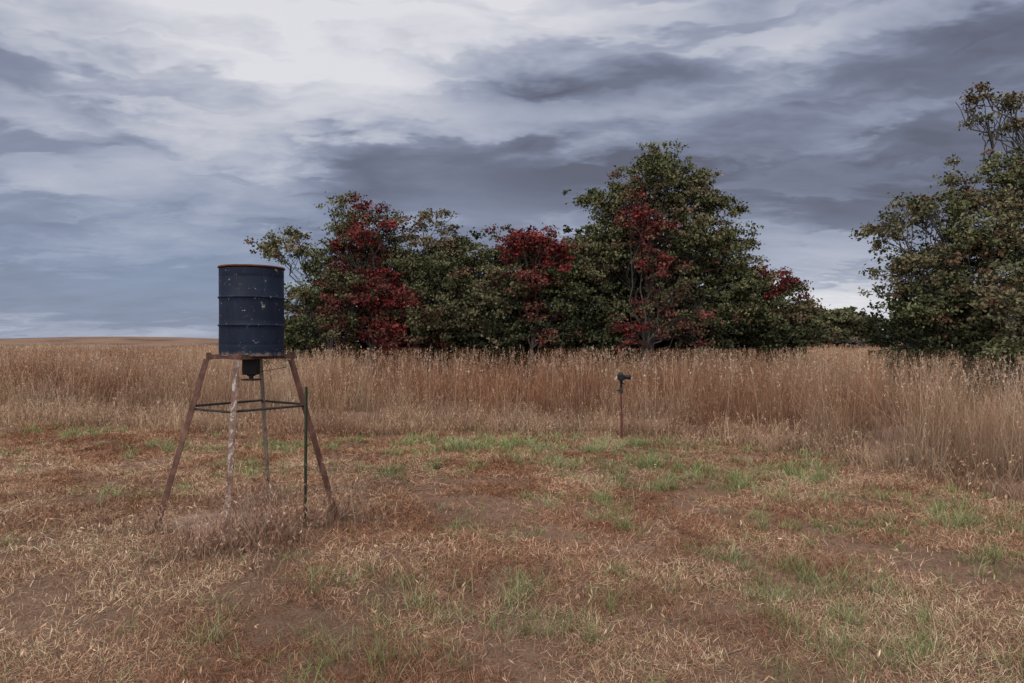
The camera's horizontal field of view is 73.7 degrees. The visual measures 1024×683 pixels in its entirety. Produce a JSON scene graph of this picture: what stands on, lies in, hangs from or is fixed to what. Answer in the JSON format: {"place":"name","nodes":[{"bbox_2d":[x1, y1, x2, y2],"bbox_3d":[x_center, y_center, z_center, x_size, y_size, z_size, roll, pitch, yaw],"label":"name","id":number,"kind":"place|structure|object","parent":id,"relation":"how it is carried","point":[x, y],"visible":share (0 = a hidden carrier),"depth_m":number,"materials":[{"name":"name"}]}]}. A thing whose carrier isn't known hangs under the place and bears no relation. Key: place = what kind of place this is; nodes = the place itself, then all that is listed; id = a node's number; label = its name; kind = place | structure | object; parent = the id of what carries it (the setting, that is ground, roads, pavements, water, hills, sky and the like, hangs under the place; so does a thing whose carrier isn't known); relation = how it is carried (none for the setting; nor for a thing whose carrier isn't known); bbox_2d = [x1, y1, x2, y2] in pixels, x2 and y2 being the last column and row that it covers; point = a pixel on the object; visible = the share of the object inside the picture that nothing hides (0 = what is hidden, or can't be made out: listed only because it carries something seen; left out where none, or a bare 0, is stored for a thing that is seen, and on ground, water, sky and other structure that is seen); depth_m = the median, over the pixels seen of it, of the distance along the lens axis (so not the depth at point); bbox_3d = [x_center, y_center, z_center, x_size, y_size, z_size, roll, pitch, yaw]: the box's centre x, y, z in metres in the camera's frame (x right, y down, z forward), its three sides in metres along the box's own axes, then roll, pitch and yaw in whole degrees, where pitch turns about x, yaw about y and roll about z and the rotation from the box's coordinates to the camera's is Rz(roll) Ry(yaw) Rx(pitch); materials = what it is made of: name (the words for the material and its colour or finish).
{"place":"outdoors","nodes":[
{"label":"outdoors","id":0,"kind":"place"},
{"bbox_2d":[0,337,1023,682],"bbox_3d":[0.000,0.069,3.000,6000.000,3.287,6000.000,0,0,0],"label":"ground","id":1,"kind":"structure","parent":0,"point":[932,561],"depth_m":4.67,"materials":[{"name":"brown plant"}]},
{"bbox_2d":[61,454,397,575],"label":"dry weeds","id":2,"kind":"object","parent":1,"relation":"on","point":[248,530],"visible":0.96,"depth_m":5.67,"materials":[{"name":"brown plant"}]},
{"bbox_2d":[154,264,339,546],"bbox_3d":[-2.359,0.521,6.223,1.165,2.418,1.257,0,0,34],"label":"deer feeder","id":3,"kind":"object","parent":1,"relation":"on","point":[251,325],"visible":0.97,"depth_m":6.08,"materials":[{"name":"blue paint"}]},
{"bbox_2d":[303,387,307,525],"bbox_3d":[-1.874,1.095,6.188,0.040,1.370,0.024,0,0,0],"label":"steel fence post","id":4,"kind":"object","parent":1,"relation":"on","point":[305,434],"visible":0.89,"depth_m":6.20,"materials":[{"name":"metal"}]},
{"bbox_2d":[243,190,412,373],"bbox_3d":[-6.531,-1.985,25.300,6.530,7.465,3.826,0,0,-11],"label":"oak tree","id":5,"kind":"object","parent":1,"relation":"on","point":[310,299],"visible":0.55,"depth_m":24.89,"materials":[{"name":"green plant"}]},
{"bbox_2d":[308,193,454,385],"bbox_3d":[-4.625,-1.768,24.163,5.141,7.006,3.605,0,0,0],"label":"sumac tree","id":6,"kind":"object","parent":1,"relation":"on","point":[363,295],"visible":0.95,"depth_m":23.82,"materials":[{"name":"red plant"}]},
{"bbox_2d":[284,227,495,379],"bbox_3d":[-5.387,-1.443,28.276,10.444,6.470,5.239,0,0,0],"label":"oak tree","id":7,"kind":"object","parent":1,"relation":"on","point":[364,346],"visible":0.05,"depth_m":27.86,"materials":[{"name":"green plant"}]},
{"bbox_2d":[358,207,520,386],"bbox_3d":[-2.731,-1.641,25.091,5.919,6.789,4.191,0,0,30],"label":"oak tree","id":8,"kind":"object","parent":1,"relation":"on","point":[416,270],"visible":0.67,"depth_m":24.72,"materials":[{"name":"green plant"}]},
{"bbox_2d":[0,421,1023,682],"bbox_3d":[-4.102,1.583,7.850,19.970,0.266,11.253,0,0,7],"label":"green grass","id":9,"kind":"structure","parent":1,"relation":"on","point":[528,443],"depth_m":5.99,"materials":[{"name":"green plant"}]},
{"bbox_2d":[0,393,1023,510],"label":"grass edge tufts","id":10,"kind":"object","parent":1,"relation":"on","point":[91,418],"visible":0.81,"depth_m":12.45,"materials":[{"name":"brown plant"}]},
{"bbox_2d":[449,233,579,385],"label":"oak tree","id":11,"kind":"object","parent":1,"relation":"on","point":[495,266],"visible":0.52,"depth_m":24.69,"materials":[{"name":"green plant"}]},
{"bbox_2d":[480,223,589,379],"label":"sumac tree","id":12,"kind":"object","parent":1,"relation":"on","point":[534,241],"visible":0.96,"depth_m":23.94,"materials":[{"name":"red plant"}]},
{"bbox_2d":[442,240,644,380],"bbox_3d":[1.232,-1.120,28.879,9.837,5.722,7.124,0,0,0],"label":"oak tree","id":13,"kind":"object","parent":1,"relation":"on","point":[566,350],"visible":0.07,"depth_m":27.41,"materials":[{"name":"green plant"}]},
{"bbox_2d":[519,234,611,381],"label":"oak tree","id":14,"kind":"object","parent":1,"relation":"on","point":[569,306],"visible":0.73,"depth_m":24.36,"materials":[{"name":"green plant"}]},
{"bbox_2d":[617,372,630,438],"bbox_3d":[1.922,1.180,11.740,0.236,1.300,0.144,0,0,14],"label":"camera on stake","id":15,"kind":"object","parent":1,"relation":"on","point":[621,377],"visible":0.98,"depth_m":11.73,"materials":[{"name":"metal"}]},
{"bbox_2d":[543,139,782,382],"bbox_3d":[5.460,-2.867,25.646,8.335,9.227,6.171,0,0,29],"label":"oak tree","id":16,"kind":"object","parent":1,"relation":"on","point":[723,289],"visible":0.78,"depth_m":24.87,"materials":[{"name":"green plant"}]},
{"bbox_2d":[600,189,731,375],"bbox_3d":[5.281,-1.786,23.827,4.294,7.115,3.112,0,0,28],"label":"sumac tree","id":17,"kind":"object","parent":1,"relation":"on","point":[650,265],"visible":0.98,"depth_m":23.62,"materials":[{"name":"red plant"}]},
{"bbox_2d":[563,218,813,373],"bbox_3d":[7.263,-1.733,29.602,11.341,7.056,6.295,0,0,0],"label":"oak tree","id":18,"kind":"object","parent":1,"relation":"on","point":[660,345],"visible":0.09,"depth_m":28.70,"materials":[{"name":"green plant"}]},
{"bbox_2d":[732,265,842,377],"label":"oak tree","id":19,"kind":"object","parent":1,"relation":"on","point":[782,327],"visible":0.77,"depth_m":25.57,"materials":[{"name":"green plant"}]},
{"bbox_2d":[657,290,1004,350],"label":"distant trees","id":20,"kind":"object","parent":1,"relation":"on","point":[837,318],"visible":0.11,"depth_m":71.92,"materials":[{"name":"green plant"}]},
{"bbox_2d":[836,143,1023,403],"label":"oak tree","id":21,"kind":"object","parent":1,"relation":"on","point":[940,305],"visible":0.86,"depth_m":17.75,"materials":[{"name":"green plant"}]},
{"bbox_2d":[955,81,1023,222],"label":"post oak tree","id":22,"kind":"object","parent":1,"relation":"on","point":[1009,105],"visible":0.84,"depth_m":18.76,"materials":[{"name":"green plant"}]},
{"bbox_2d":[964,260,1023,415],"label":"oak tree","id":23,"kind":"object","parent":1,"relation":"on","point":[1012,347],"visible":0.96,"depth_m":15.47,"materials":[{"name":"green plant"}]},
{"bbox_2d":[0,345,1023,484],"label":"tall grass","id":24,"kind":"structure","parent":0,"point":[932,393],"depth_m":15.61,"materials":[{"name":"brown plant"}]},
{"bbox_2d":[0,343,1023,392],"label":"prairie grass","id":25,"kind":"structure","parent":0,"point":[82,349],"depth_m":35.95,"materials":[{"name":"brown plant"}]},
{"bbox_2d":[0,0,1023,341],"label":"sky","id":26,"kind":"structure","parent":0,"point":[143,143],"materials":[{"name":"grey"}]}
]}

